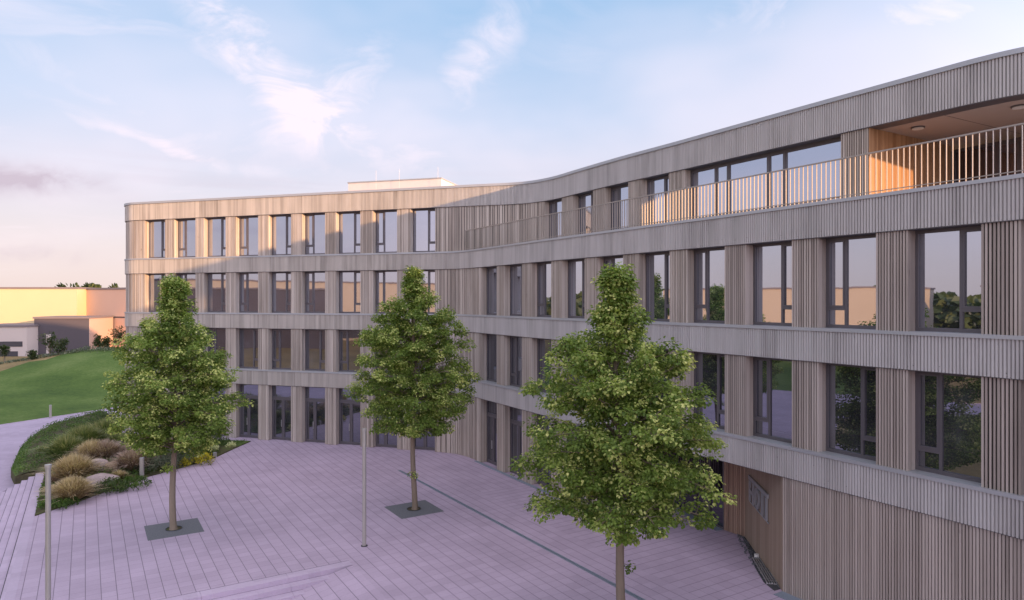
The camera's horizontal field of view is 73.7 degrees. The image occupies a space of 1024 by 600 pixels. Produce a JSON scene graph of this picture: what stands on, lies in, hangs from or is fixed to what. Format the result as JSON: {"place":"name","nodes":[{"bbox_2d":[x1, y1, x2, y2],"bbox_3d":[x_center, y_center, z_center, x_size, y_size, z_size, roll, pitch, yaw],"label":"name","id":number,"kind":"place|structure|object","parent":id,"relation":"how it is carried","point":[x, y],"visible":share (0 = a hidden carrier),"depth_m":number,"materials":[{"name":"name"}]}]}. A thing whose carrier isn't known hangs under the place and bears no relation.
{"place":"outdoors","nodes":[
{"label":"outdoors","id":0,"kind":"place"},
{"bbox_2d":[0,349,125,475],"bbox_3d":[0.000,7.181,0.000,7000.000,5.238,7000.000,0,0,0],"label":"ground","id":1,"kind":"structure","parent":0,"point":[63,384],"depth_m":71.12,"materials":[{"name":"green plant"}]},
{"bbox_2d":[0,344,10,361],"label":"young tree","id":2,"kind":"object","parent":1,"relation":"on","point":[4,350],"visible":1,"depth_m":91.88,"materials":[{"name":"green plant"}]},
{"bbox_2d":[0,323,38,355],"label":"industrial hall","id":3,"kind":"structure","parent":1,"relation":"on","point":[19,339],"depth_m":104.88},
{"bbox_2d":[26,349,38,359],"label":"young tree","id":4,"kind":"object","parent":1,"relation":"on","point":[32,353],"visible":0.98,"depth_m":83.73,"materials":[{"name":"green plant"}]},
{"bbox_2d":[0,287,89,323],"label":"industrial hall","id":5,"kind":"structure","parent":1,"relation":"on","point":[22,304],"depth_m":117.69,"materials":[{"name":"paint"}]},
{"bbox_2d":[37,331,58,353],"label":"young tree","id":6,"kind":"object","parent":1,"relation":"on","point":[50,341],"visible":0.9,"depth_m":87.92,"materials":[{"name":"green plant"}]},
{"bbox_2d":[51,337,70,352],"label":"young tree","id":7,"kind":"object","parent":1,"relation":"on","point":[61,347],"visible":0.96,"depth_m":85.68,"materials":[{"name":"green plant"}]},
{"bbox_2d":[0,345,125,364],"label":"hedge growth","id":8,"kind":"object","parent":1,"relation":"on","point":[101,348],"visible":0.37,"depth_m":84.38,"materials":[{"name":"green plant"}]},
{"bbox_2d":[33,316,113,354],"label":"industrial hall","id":9,"kind":"structure","parent":1,"relation":"on","point":[78,332],"depth_m":108.73,"materials":[{"name":"paint"}]},
{"bbox_2d":[63,282,101,287],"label":"young tree","id":10,"kind":"object","parent":1,"relation":"on","point":[91,285],"visible":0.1,"depth_m":169.87,"materials":[{"name":"green plant"}]},
{"bbox_2d":[92,334,103,347],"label":"young tree","id":11,"kind":"object","parent":1,"relation":"on","point":[97,341],"visible":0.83,"depth_m":91.60,"materials":[{"name":"green plant"}]},
{"bbox_2d":[86,287,125,347],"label":"industrial hall","id":12,"kind":"structure","parent":1,"relation":"on","point":[105,301],"depth_m":117.94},
{"bbox_2d":[99,335,115,347],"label":"young tree","id":13,"kind":"object","parent":1,"relation":"on","point":[105,342],"visible":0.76,"depth_m":89.93,"materials":[{"name":"green plant"}]},
{"bbox_2d":[110,325,125,345],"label":"young tree","id":14,"kind":"object","parent":1,"relation":"on","point":[119,333],"visible":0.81,"depth_m":93.98,"materials":[{"name":"green plant"}]},
{"bbox_2d":[11,411,250,515],"bbox_3d":[-24.716,9.325,43.623,12.175,1.350,29.357,0,0,-40],"label":"planting bed","id":15,"kind":"object","parent":1,"relation":"on","point":[16,478],"visible":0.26,"depth_m":37.48,"materials":[{"name":"plant"}]},
{"bbox_2d":[31,445,49,453],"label":"ornamental grass","id":16,"kind":"object","parent":15,"relation":"on","point":[38,449],"depth_m":39.17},
{"bbox_2d":[27,433,89,460],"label":"ornamental grass","id":17,"kind":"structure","parent":15,"relation":"on","point":[67,443],"depth_m":37.32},
{"bbox_2d":[38,495,80,509],"bbox_3d":[-19.786,8.791,29.849,1.644,0.450,1.510,0,0,0],"label":"shrub","id":18,"kind":"object","parent":15,"relation":"on","point":[62,502],"visible":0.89,"depth_m":29.53,"materials":[{"name":"green plant"}]},
{"bbox_2d":[36,474,104,500],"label":"ornamental grass","id":19,"kind":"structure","parent":15,"relation":"on","point":[76,487],"depth_m":30.35,"materials":[{"name":"plant"}]},
{"bbox_2d":[27,452,118,480],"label":"ornamental grass","id":20,"kind":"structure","parent":15,"relation":"on","point":[70,465],"depth_m":33.23,"materials":[{"name":"plant"}]},
{"bbox_2d":[45,423,116,441],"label":"ornamental grass","id":21,"kind":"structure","parent":15,"relation":"on","point":[84,432],"depth_m":39.53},
{"bbox_2d":[65,437,113,460],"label":"ornamental grass","id":22,"kind":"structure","parent":15,"relation":"on","point":[84,450],"depth_m":36.49,"materials":[{"name":"plant"}]},
{"bbox_2d":[67,438,131,459],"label":"ornamental grass","id":23,"kind":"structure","parent":15,"relation":"on","point":[108,448],"depth_m":36.77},
{"bbox_2d":[91,458,107,471],"bbox_3d":[-21.212,8.562,35.087,0.991,0.836,0.765,0,0,0],"label":"boulder","id":24,"kind":"object","parent":15,"relation":"on","point":[98,461],"visible":0.34,"depth_m":34.81,"materials":[{"name":"stone"}]},
{"bbox_2d":[86,412,115,425],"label":"shrub","id":25,"kind":"object","parent":15,"relation":"on","point":[101,416],"visible":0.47,"depth_m":47.86,"materials":[{"name":"green plant"}]},
{"bbox_2d":[86,473,118,487],"bbox_3d":[-19.721,8.742,32.825,1.567,0.837,1.054,0,0,0],"label":"boulder","id":26,"kind":"object","parent":15,"relation":"on","point":[98,477],"visible":0.35,"depth_m":32.55,"materials":[{"name":"stone"}]},
{"bbox_2d":[81,417,133,439],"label":"ornamental grass","id":27,"kind":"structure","parent":15,"relation":"on","point":[103,423],"depth_m":41.48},
{"bbox_2d":[90,476,130,495],"bbox_3d":[-18.865,8.647,32.070,1.687,0.729,1.672,0,0,0],"label":"shrub","id":28,"kind":"object","parent":15,"relation":"on","point":[112,483],"visible":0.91,"depth_m":31.95,"materials":[{"name":"green plant"}]},
{"bbox_2d":[104,461,119,471],"bbox_3d":[-20.530,8.607,35.051,0.731,0.710,0.630,0,0,0],"label":"boulder","id":29,"kind":"object","parent":15,"relation":"on","point":[111,464],"visible":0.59,"depth_m":34.83,"materials":[{"name":"stone"}]},
{"bbox_2d":[98,432,132,442],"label":"ornamental grass","id":30,"kind":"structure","parent":15,"relation":"on","point":[114,437],"depth_m":40.05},
{"bbox_2d":[112,469,129,478],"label":"ornamental grass","id":31,"kind":"object","parent":15,"relation":"on","point":[120,473],"depth_m":33.94,"materials":[{"name":"plant"}]},
{"bbox_2d":[11,408,246,511],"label":"ground cover","id":32,"kind":"object","parent":15,"relation":"on","point":[29,439],"visible":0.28,"depth_m":41.98,"materials":[{"name":"green plant"}]},
{"bbox_2d":[104,474,153,492],"bbox_3d":[-18.387,8.736,32.738,2.102,0.522,2.082,0,0,0],"label":"shrub","id":33,"kind":"object","parent":15,"relation":"on","point":[139,478],"visible":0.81,"depth_m":32.64,"materials":[{"name":"green plant"}]},
{"bbox_2d":[101,447,167,470],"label":"ornamental grass","id":34,"kind":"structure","parent":15,"relation":"on","point":[129,459],"depth_m":35.17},
{"bbox_2d":[139,457,143,474],"bbox_3d":[-18.712,8.575,34.512,0.182,1.250,0.132,0,0,0],"label":"bollard light","id":35,"kind":"object","parent":15,"relation":"on","point":[141,465],"visible":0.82,"depth_m":34.45,"materials":[{"name":"paint"}]},
{"bbox_2d":[130,455,181,472],"bbox_3d":[-18.679,8.527,36.013,2.289,0.903,2.553,0,0,0],"label":"shrub","id":36,"kind":"object","parent":15,"relation":"on","point":[158,463],"visible":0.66,"depth_m":35.60,"materials":[{"name":"green plant"}]},
{"bbox_2d":[156,449,187,461],"bbox_3d":[-18.703,8.443,36.962,2.236,0.975,1.963,0,0,0],"label":"shrub","id":37,"kind":"object","parent":15,"relation":"on","point":[168,454],"visible":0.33,"depth_m":36.98,"materials":[{"name":"green plant"}]},
{"bbox_2d":[167,449,201,464],"bbox_3d":[-18.110,8.564,37.697,1.895,0.822,2.010,0,0,-23],"label":"shrub","id":38,"kind":"object","parent":15,"relation":"on","point":[179,454],"visible":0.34,"depth_m":37.25,"materials":[{"name":"green plant"}]},
{"bbox_2d":[177,452,215,466],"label":"yellow flowers","id":39,"kind":"object","parent":15,"relation":"on","point":[200,460],"visible":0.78,"depth_m":37.25,"materials":[{"name":"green plant"}]},
{"bbox_2d":[210,433,228,443],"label":"shrub","id":40,"kind":"object","parent":15,"relation":"on","point":[215,437],"visible":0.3,"depth_m":42.07,"materials":[{"name":"green plant"}]},
{"bbox_2d":[0,408,125,494],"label":"path","id":41,"kind":"structure","parent":0,"point":[14,437],"depth_m":48.53,"materials":[{"name":"concrete"}]},
{"bbox_2d":[0,406,118,424],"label":"path edging","id":42,"kind":"object","parent":41,"relation":"on","point":[47,417],"visible":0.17,"depth_m":56.28,"materials":[{"name":"concrete"}]},
{"bbox_2d":[290,565,387,599],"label":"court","id":43,"kind":"object","parent":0,"point":[352,582],"visible":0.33,"depth_m":21.65,"materials":[{"name":"concrete"}]},
{"bbox_2d":[15,430,784,599],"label":"plaza","id":44,"kind":"structure","parent":0,"point":[258,508],"depth_m":25.59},
{"bbox_2d":[0,473,43,599],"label":"side steps","id":45,"kind":"structure","parent":44,"relation":"on","point":[18,503],"depth_m":27.51,"materials":[{"name":"concrete"}]},
{"bbox_2d":[45,464,51,599],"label":"lamp post","id":46,"kind":"object","parent":44,"relation":"on","point":[48,531],"visible":1,"depth_m":19.45,"materials":[{"name":"metal"}]},
{"bbox_2d":[144,518,203,540],"bbox_3d":[-13.322,8.995,26.897,1.950,0.050,1.950,0,0,-32],"label":"tree grate","id":47,"kind":"object","parent":44,"relation":"on","point":[162,530],"visible":0.84,"depth_m":26.80,"materials":[{"name":"metal"}]},
{"bbox_2d":[100,273,253,529],"bbox_3d":[-13.163,3.960,26.870,6.497,10.098,4.978,0,0,43],"label":"linden tree","id":48,"kind":"object","parent":47,"relation":"on","point":[167,413],"visible":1,"depth_m":26.04,"materials":[{"name":"green plant"}]},
{"bbox_2d":[160,560,351,599],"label":"sitting steps","id":49,"kind":"structure","parent":44,"relation":"on","point":[288,586],"depth_m":21.69,"materials":[{"name":"concrete"}]},
{"bbox_2d":[361,428,367,546],"bbox_3d":[-5.416,6.845,25.027,0.240,4.310,0.240,0,0,0],"label":"lamp post","id":50,"kind":"object","parent":44,"relation":"on","point":[364,430],"visible":1,"depth_m":24.97,"materials":[{"name":"metal"}]},
{"bbox_2d":[385,500,442,518],"bbox_3d":[-4.232,8.995,29.440,1.950,0.050,1.950,0,0,-32],"label":"tree grate","id":51,"kind":"object","parent":44,"relation":"on","point":[405,510],"visible":0.88,"depth_m":29.36,"materials":[{"name":"metal"}]},
{"bbox_2d":[341,265,482,509],"bbox_3d":[-4.375,3.754,29.527,5.812,10.507,5.016,0,0,13],"label":"linden tree","id":52,"kind":"object","parent":51,"relation":"on","point":[401,362],"visible":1,"depth_m":28.79,"materials":[{"name":"green plant"}]},
{"bbox_2d":[398,470,644,599],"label":"drain channel","id":53,"kind":"object","parent":44,"relation":"on","point":[539,545],"visible":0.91,"depth_m":25.47,"materials":[{"name":"metal"}]},
{"bbox_2d":[124,47,1023,599],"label":"office building","id":54,"kind":"structure","parent":44,"relation":"on","point":[830,291],"depth_m":22.83,"materials":[{"name":"grey wood"}]},
{"bbox_2d":[149,220,164,257],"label":"window","id":55,"kind":"structure","parent":54,"relation":"in","point":[157,227],"depth_m":47.00,"materials":[{"name":"glass"}]},
{"bbox_2d":[149,274,164,311],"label":"window","id":56,"kind":"structure","parent":54,"relation":"in","point":[153,278],"depth_m":47.08,"materials":[{"name":"glass"}]},
{"bbox_2d":[178,219,194,256],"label":"window","id":57,"kind":"structure","parent":54,"relation":"in","point":[186,227],"depth_m":46.27,"materials":[{"name":"glass"}]},
{"bbox_2d":[178,273,194,311],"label":"window","id":58,"kind":"structure","parent":54,"relation":"in","point":[190,277],"depth_m":46.17,"materials":[{"name":"glass"}]},
{"bbox_2d":[208,218,225,256],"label":"window","id":59,"kind":"structure","parent":54,"relation":"in","point":[216,226],"depth_m":45.55,"materials":[{"name":"glass"}]},
{"bbox_2d":[208,273,225,312],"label":"window","id":60,"kind":"structure","parent":54,"relation":"in","point":[216,281],"depth_m":45.55,"materials":[{"name":"glass"}]},
{"bbox_2d":[208,328,225,366],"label":"window","id":61,"kind":"structure","parent":54,"relation":"in","point":[220,337],"depth_m":45.53,"materials":[{"name":"glass"}]},
{"bbox_2d":[239,216,257,255],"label":"window","id":62,"kind":"structure","parent":54,"relation":"in","point":[248,226],"depth_m":44.81,"materials":[{"name":"glass"}]},
{"bbox_2d":[239,272,257,312],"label":"window","id":63,"kind":"structure","parent":54,"relation":"in","point":[248,282],"depth_m":44.81,"materials":[{"name":"glass"}]},
{"bbox_2d":[239,328,257,368],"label":"window","id":64,"kind":"structure","parent":54,"relation":"in","point":[248,337],"depth_m":44.83,"materials":[{"name":"glass"}]},
{"bbox_2d":[239,384,257,437],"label":"door","id":65,"kind":"structure","parent":54,"relation":"in","point":[248,417],"depth_m":44.79,"materials":[{"name":"paint"}]},
{"bbox_2d":[272,215,290,254],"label":"window","id":66,"kind":"structure","parent":54,"relation":"in","point":[281,224],"depth_m":44.09,"materials":[{"name":"glass"}]},
{"bbox_2d":[272,272,290,312],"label":"window","id":67,"kind":"structure","parent":54,"relation":"in","point":[281,281],"depth_m":44.09,"materials":[{"name":"glass"}]},
{"bbox_2d":[272,329,290,369],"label":"window","id":68,"kind":"structure","parent":54,"relation":"in","point":[281,338],"depth_m":44.07,"materials":[{"name":"glass"}]},
{"bbox_2d":[272,385,290,439],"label":"door","id":69,"kind":"structure","parent":54,"relation":"in","point":[281,395],"depth_m":44.09,"materials":[{"name":"paint"}]},
{"bbox_2d":[305,213,324,254],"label":"window","id":70,"kind":"structure","parent":54,"relation":"in","point":[314,223],"depth_m":43.36,"materials":[{"name":"glass"}]},
{"bbox_2d":[305,271,324,312],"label":"window","id":71,"kind":"structure","parent":54,"relation":"in","point":[314,281],"depth_m":43.36,"materials":[{"name":"glass"}]},
{"bbox_2d":[305,329,324,370],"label":"window","id":72,"kind":"structure","parent":54,"relation":"in","point":[314,338],"depth_m":43.36,"materials":[{"name":"glass"}]},
{"bbox_2d":[305,387,324,442],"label":"door","id":73,"kind":"structure","parent":54,"relation":"in","point":[314,396],"depth_m":43.34,"materials":[{"name":"paint"}]},
{"bbox_2d":[339,212,359,253],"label":"window","id":74,"kind":"structure","parent":54,"relation":"in","point":[349,222],"depth_m":42.65,"materials":[{"name":"glass"}]},
{"bbox_2d":[339,271,359,312],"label":"window","id":75,"kind":"structure","parent":54,"relation":"in","point":[349,281],"depth_m":42.65,"materials":[{"name":"glass"}]},
{"bbox_2d":[339,330,359,371],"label":"window","id":76,"kind":"structure","parent":54,"relation":"in","point":[348,353],"depth_m":42.65,"materials":[{"name":"glass"}]},
{"bbox_2d":[339,388,359,444],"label":"door","id":77,"kind":"structure","parent":54,"relation":"in","point":[349,409],"depth_m":42.65,"materials":[{"name":"paint"}]},
{"bbox_2d":[376,210,396,252],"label":"window","id":78,"kind":"structure","parent":54,"relation":"in","point":[386,221],"depth_m":41.89,"materials":[{"name":"glass"}]},
{"bbox_2d":[376,270,396,313],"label":"window","id":79,"kind":"structure","parent":54,"relation":"in","point":[386,281],"depth_m":41.90,"materials":[{"name":"glass"}]},
{"bbox_2d":[376,395,396,447],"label":"door","id":80,"kind":"structure","parent":54,"relation":"in","point":[382,440],"depth_m":41.88,"materials":[{"name":"paint"}]},
{"bbox_2d":[413,209,434,251],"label":"window","id":81,"kind":"structure","parent":54,"relation":"in","point":[423,219],"depth_m":41.16,"materials":[{"name":"glass"}]},
{"bbox_2d":[415,397,434,449],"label":"door","id":82,"kind":"structure","parent":54,"relation":"in","point":[428,442],"depth_m":41.10,"materials":[{"name":"paint"}]},
{"bbox_2d":[421,270,434,313],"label":"window","id":83,"kind":"structure","parent":54,"relation":"in","point":[430,274],"depth_m":41.03,"materials":[{"name":"glass"}]},
{"bbox_2d":[487,267,496,314],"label":"window","id":84,"kind":"structure","parent":54,"relation":"in","point":[491,271],"depth_m":37.60,"materials":[{"name":"glass"}]},
{"bbox_2d":[487,334,496,381],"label":"window","id":85,"kind":"structure","parent":54,"relation":"in","point":[491,338],"depth_m":37.60,"materials":[{"name":"glass"}]},
{"bbox_2d":[487,401,496,465],"bbox_3d":[-0.941,7.211,37.302,0.152,3.558,1.813,0,0,-30],"label":"door","id":86,"kind":"structure","parent":54,"relation":"in","point":[491,406],"depth_m":37.55,"materials":[{"name":"paint"}]},
{"bbox_2d":[510,264,521,315],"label":"window","id":87,"kind":"structure","parent":54,"relation":"in","point":[515,270],"depth_m":35.34,"materials":[{"name":"glass"}]},
{"bbox_2d":[510,336,521,386],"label":"window","id":88,"kind":"structure","parent":54,"relation":"in","point":[515,342],"depth_m":35.25,"materials":[{"name":"glass"}]},
{"bbox_2d":[510,407,521,475],"bbox_3d":[0.390,7.211,35.061,0.102,3.558,1.799,0,0,-30],"label":"door","id":89,"kind":"structure","parent":54,"relation":"in","point":[515,414],"depth_m":35.43,"materials":[{"name":"paint"}]},
{"bbox_2d":[537,262,550,316],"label":"window","id":90,"kind":"structure","parent":54,"relation":"in","point":[543,269],"depth_m":32.97,"materials":[{"name":"glass"}]},
{"bbox_2d":[537,338,550,392],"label":"window","id":91,"kind":"structure","parent":54,"relation":"in","point":[543,346],"depth_m":33.20,"materials":[{"name":"glass"}]},
{"bbox_2d":[537,414,550,485],"bbox_3d":[1.725,7.211,32.783,0.102,3.558,1.736,0,0,-31],"label":"door","id":92,"kind":"structure","parent":54,"relation":"in","point":[543,483],"depth_m":33.12,"materials":[{"name":"paint"}]},
{"bbox_2d":[549,200,561,237],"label":"window","id":93,"kind":"structure","parent":54,"relation":"in","point":[554,206],"depth_m":37.68,"materials":[{"name":"glass"}]},
{"bbox_2d":[568,259,584,318],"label":"window","id":94,"kind":"structure","parent":54,"relation":"in","point":[576,268],"depth_m":30.82,"materials":[{"name":"glass"}]},
{"bbox_2d":[579,192,592,233],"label":"window","id":95,"kind":"structure","parent":54,"relation":"in","point":[585,200],"depth_m":35.29,"materials":[{"name":"glass"}]},
{"bbox_2d":[604,256,622,300],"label":"window","id":96,"kind":"structure","parent":54,"relation":"in","point":[612,260],"depth_m":28.57,"materials":[{"name":"glass"}]},
{"bbox_2d":[611,184,627,229],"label":"window","id":97,"kind":"structure","parent":54,"relation":"in","point":[618,193],"depth_m":32.83,"materials":[{"name":"glass"}]},
{"bbox_2d":[646,252,669,321],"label":"window","id":98,"kind":"structure","parent":54,"relation":"in","point":[657,264],"depth_m":26.31,"materials":[{"name":"glass"}]},
{"bbox_2d":[647,175,668,224],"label":"window","id":99,"kind":"structure","parent":54,"relation":"in","point":[660,184],"depth_m":30.60,"materials":[{"name":"glass"}]},
{"bbox_2d":[648,349,669,403],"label":"window","id":100,"kind":"structure","parent":54,"relation":"in","point":[666,351],"depth_m":26.03,"materials":[{"name":"glass"}]},
{"bbox_2d":[694,247,724,323],"bbox_3d":[7.074,-0.521,24.000,0.102,2.654,1.693,0,0,-32],"label":"window","id":101,"kind":"structure","parent":54,"relation":"in","point":[709,264],"depth_m":24.15,"materials":[{"name":"glass"}]},
{"bbox_2d":[694,352,724,429],"bbox_3d":[7.074,3.129,24.000,0.102,2.654,1.693,0,0,-32],"label":"window","id":102,"kind":"structure","parent":54,"relation":"in","point":[710,370],"depth_m":24.03,"materials":[{"name":"glass"}]},
{"bbox_2d":[748,475,768,523],"bbox_3d":[8.596,6.905,23.855,0.058,0.970,2.593,0,0,6],"label":"entrance sign","id":103,"kind":"object","parent":54,"relation":"attached to","point":[754,492],"visible":1,"depth_m":23.71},
{"bbox_2d":[691,137,840,218],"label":"window","id":104,"kind":"structure","parent":54,"relation":"in","point":[830,149],"depth_m":25.42,"materials":[{"name":"glass"}]},
{"bbox_2d":[753,242,791,325],"bbox_3d":[8.431,-0.521,21.769,0.102,2.654,1.747,0,0,-30],"label":"window","id":105,"kind":"structure","parent":54,"relation":"in","point":[772,262],"depth_m":21.90,"materials":[{"name":"glass"}]},
{"bbox_2d":[753,357,791,443],"bbox_3d":[8.431,3.129,21.769,0.102,2.654,1.747,0,0,-30],"label":"window","id":106,"kind":"structure","parent":54,"relation":"in","point":[772,378],"depth_m":21.90,"materials":[{"name":"glass"}]},
{"bbox_2d":[826,234,875,328],"bbox_3d":[9.782,-0.521,19.495,0.102,2.654,1.744,0,0,-31],"label":"window","id":107,"kind":"structure","parent":54,"relation":"in","point":[850,261],"depth_m":19.58,"materials":[{"name":"glass"}]},
{"bbox_2d":[826,363,875,460],"bbox_3d":[9.782,3.129,19.495,0.102,2.654,1.744,0,0,-31],"label":"window","id":108,"kind":"structure","parent":54,"relation":"in","point":[850,389],"depth_m":19.58,"materials":[{"name":"glass"}]},
{"bbox_2d":[915,225,980,332],"bbox_3d":[11.113,-0.521,17.264,0.102,2.654,1.749,0,0,-31],"label":"window","id":109,"kind":"structure","parent":54,"relation":"in","point":[947,260],"depth_m":17.33,"materials":[{"name":"glass"}]},
{"bbox_2d":[915,371,980,482],"bbox_3d":[11.113,3.129,17.264,0.102,2.654,1.749,0,0,-31],"label":"window","id":110,"kind":"structure","parent":54,"relation":"in","point":[947,406],"depth_m":17.33,"materials":[{"name":"glass"}]},
{"bbox_2d":[953,137,1020,182],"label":"window","id":111,"kind":"structure","parent":54,"relation":"in","point":[1018,140],"depth_m":23.27,"materials":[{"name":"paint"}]},
{"bbox_2d":[508,261,737,599],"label":"linden tree","id":112,"kind":"object","parent":44,"relation":"on","point":[589,470],"visible":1,"depth_m":17.47,"materials":[{"name":"green plant"}]},
{"bbox_2d":[474,461,801,599],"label":"wall base strip","id":113,"kind":"object","parent":44,"relation":"on","point":[784,595],"depth_m":28.60,"materials":[{"name":"concrete"}]},
{"bbox_2d":[737,534,779,590],"bbox_3d":[8.456,8.935,23.797,0.490,0.130,5.343,0,0,6],"label":"bench","id":114,"kind":"object","parent":44,"relation":"on","point":[768,578],"visible":0.98,"depth_m":22.89,"materials":[{"name":"plastic"}]},
{"bbox_2d":[0,0,1023,287],"label":"sky","id":115,"kind":"structure","parent":0,"point":[106,105],"materials":[{"name":"blue"}]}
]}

